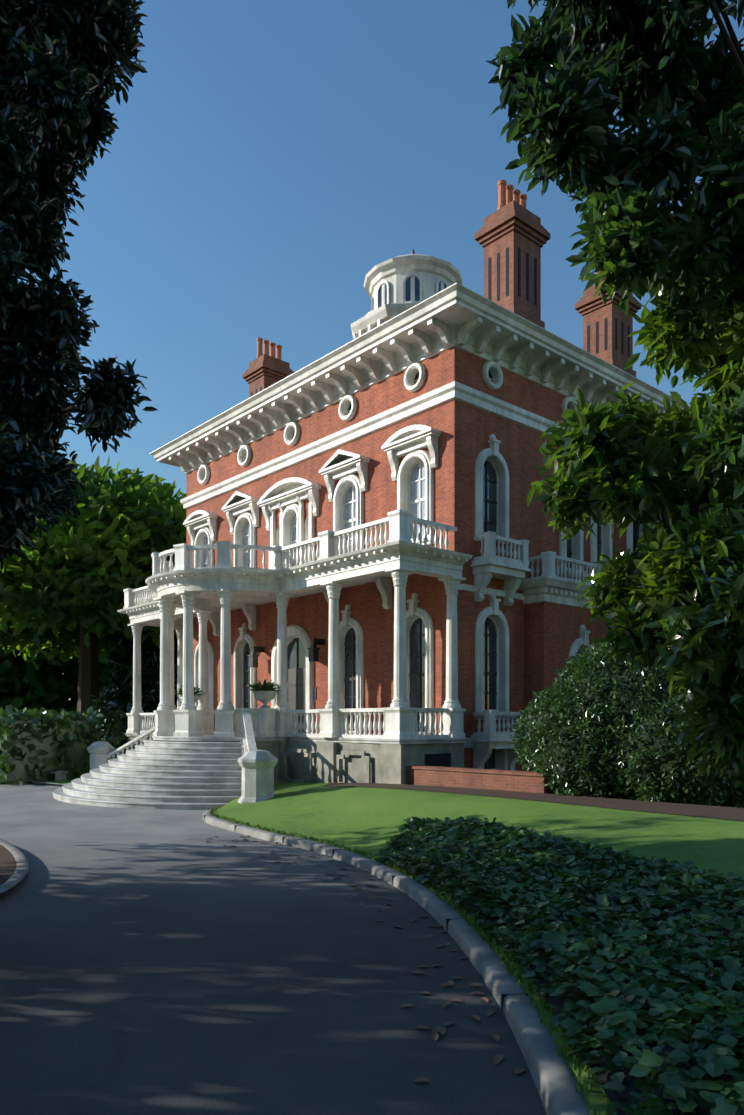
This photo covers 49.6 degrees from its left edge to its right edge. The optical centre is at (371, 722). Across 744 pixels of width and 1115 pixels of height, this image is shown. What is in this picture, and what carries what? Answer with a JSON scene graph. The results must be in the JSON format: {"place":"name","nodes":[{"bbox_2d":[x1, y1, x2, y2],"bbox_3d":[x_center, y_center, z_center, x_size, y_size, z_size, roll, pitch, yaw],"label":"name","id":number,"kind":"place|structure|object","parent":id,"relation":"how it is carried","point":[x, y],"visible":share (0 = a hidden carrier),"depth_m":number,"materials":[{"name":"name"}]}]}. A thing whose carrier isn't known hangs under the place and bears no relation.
{"place":"outdoors","nodes":[
{"label":"outdoors","id":0,"kind":"place"},
{"bbox_2d":[0,845,16,884],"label":"mulch bed","id":1,"kind":"object","parent":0,"point":[8,864],"depth_m":13.46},
{"bbox_2d":[0,0,157,571],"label":"magnolia","id":2,"kind":"object","parent":1,"relation":"on","point":[61,58],"depth_m":11.47,"materials":[{"name":"green plant"}]},
{"bbox_2d":[36,779,73,783],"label":"lawn","id":3,"kind":"structure","parent":0,"point":[61,782],"depth_m":33.10,"materials":[{"name":"green plant"}]},
{"bbox_2d":[0,705,102,784],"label":"hedge","id":4,"kind":"object","parent":3,"relation":"on","point":[39,744],"visible":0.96,"depth_m":33.59,"materials":[{"name":"green plant"}]},
{"bbox_2d":[0,784,546,1114],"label":"driveway","id":5,"kind":"structure","parent":0,"point":[163,962],"depth_m":7.68,"materials":[{"name":"grey asphalt"}]},
{"bbox_2d":[0,839,28,892],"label":"kerb","id":6,"kind":"structure","parent":5,"relation":"on","point":[21,870],"depth_m":13.14,"materials":[{"name":"concrete"}]},
{"bbox_2d":[29,781,64,785],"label":"kerb","id":7,"kind":"structure","parent":5,"relation":"on","point":[46,783],"depth_m":32.46,"materials":[{"name":"concrete"}]},
{"bbox_2d":[49,770,67,780],"bbox_3d":[-13.261,2.255,33.795,0.500,0.500,1.400,0,0,-41],"label":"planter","id":8,"kind":"object","parent":5,"relation":"on","point":[60,775],"visible":0.55,"depth_m":33.32,"materials":[{"name":"stone"}]},
{"bbox_2d":[206,830,525,1081],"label":"fallen leaves","id":9,"kind":"object","parent":5,"relation":"on","point":[497,1058],"visible":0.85,"depth_m":7.65,"materials":[{"name":"brown plant"}]},
{"bbox_2d":[203,808,589,1114],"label":"kerb","id":10,"kind":"structure","parent":5,"relation":"on","point":[550,1072],"depth_m":7.50,"materials":[{"name":"concrete"}]},
{"bbox_2d":[204,809,527,1010],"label":"kerb joints","id":11,"kind":"object","parent":10,"relation":"on","point":[503,996],"visible":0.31,"depth_m":9.66,"materials":[{"name":"black concrete"}]},
{"bbox_2d":[13,0,743,699],"label":"sky","id":12,"kind":"structure","parent":0,"point":[267,155],"materials":[{"name":"blue"}]},
{"bbox_2d":[106,247,690,783],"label":"house","id":13,"kind":"structure","parent":0,"point":[396,334],"depth_m":27.00,"materials":[{"name":"red brick"}]},
{"bbox_2d":[174,679,280,695],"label":"potted plants","id":14,"kind":"object","parent":13,"relation":"on","point":[266,686],"visible":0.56,"depth_m":27.24,"materials":[{"name":"green plant"}]},
{"bbox_2d":[53,691,466,809],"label":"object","id":15,"kind":"object","parent":13,"relation":"attached to","point":[154,774],"visible":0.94,"depth_m":24.96,"materials":[{"name":"white stone"}]},
{"bbox_2d":[288,668,305,731],"bbox_3d":[-2.922,-0.849,31.374,0.001,2.569,1.178,0,0,-41],"label":"house door","id":16,"kind":"structure","parent":13,"relation":"attached to","point":[301,690],"depth_m":31.33,"materials":[{"name":"white wood"}]},
{"bbox_2d":[204,461,424,566],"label":"windows","id":17,"kind":"structure","parent":13,"relation":"attached to","point":[414,494],"depth_m":26.64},
{"bbox_2d":[256,180,605,359],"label":"chimney pots","id":18,"kind":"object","parent":13,"relation":"attached to","point":[507,194],"visible":0.52,"depth_m":28.30,"materials":[{"name":"red ceramic"}]},
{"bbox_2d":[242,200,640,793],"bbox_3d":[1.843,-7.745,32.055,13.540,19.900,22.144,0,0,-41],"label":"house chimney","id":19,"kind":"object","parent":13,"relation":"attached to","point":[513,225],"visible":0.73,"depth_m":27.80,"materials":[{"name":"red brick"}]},
{"bbox_2d":[112,748,741,807],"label":"ground","id":20,"kind":"structure","parent":0,"point":[124,752],"depth_m":62.06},
{"bbox_2d":[0,629,113,671],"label":"tree","id":21,"kind":"object","parent":20,"relation":"on","point":[52,661],"depth_m":64.80,"materials":[{"name":"green plant"}]},
{"bbox_2d":[0,456,185,755],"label":"tree","id":22,"kind":"object","parent":20,"relation":"on","point":[59,579],"depth_m":41.47,"materials":[{"name":"green plant"}]},
{"bbox_2d":[88,518,185,746],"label":"tree","id":23,"kind":"object","parent":20,"relation":"on","point":[116,700],"visible":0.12,"depth_m":43.61,"materials":[{"name":"green plant"}]},
{"bbox_2d":[210,783,743,1114],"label":"lawn","id":24,"kind":"structure","parent":0,"point":[368,820],"depth_m":15.78,"materials":[{"name":"green plant"}]},
{"bbox_2d":[324,783,743,820],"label":"mulch","id":25,"kind":"object","parent":24,"relation":"on","point":[729,813],"visible":1,"depth_m":17.36,"materials":[{"name":"brown soil"}]},
{"bbox_2d":[380,824,743,1114],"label":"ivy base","id":26,"kind":"object","parent":24,"relation":"on","point":[627,1083],"visible":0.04,"depth_m":6.48,"materials":[{"name":"green plant"}]},
{"bbox_2d":[373,816,743,1114],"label":"ivy leaves","id":27,"kind":"object","parent":26,"relation":"on","point":[611,1012],"visible":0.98,"depth_m":7.27,"materials":[{"name":"green plant"}]},
{"bbox_2d":[486,0,743,787],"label":"magnolia","id":28,"kind":"object","parent":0,"point":[592,64],"depth_m":7.11,"materials":[{"name":"green plant"}]},
{"bbox_3d":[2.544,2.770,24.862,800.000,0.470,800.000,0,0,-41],"label":"ground","id":29,"kind":"structure","parent":0,"visible":0},
{"bbox_2d":[0,640,125,751],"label":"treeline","id":30,"kind":"object","parent":29,"relation":"on","point":[24,684],"visible":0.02,"depth_m":66.70,"materials":[{"name":"green plant"}]},
{"bbox_2d":[508,637,743,807],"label":"camellia","id":31,"kind":"object","parent":29,"relation":"on","point":[595,657],"depth_m":18.42,"materials":[{"name":"green plant"}]}
]}

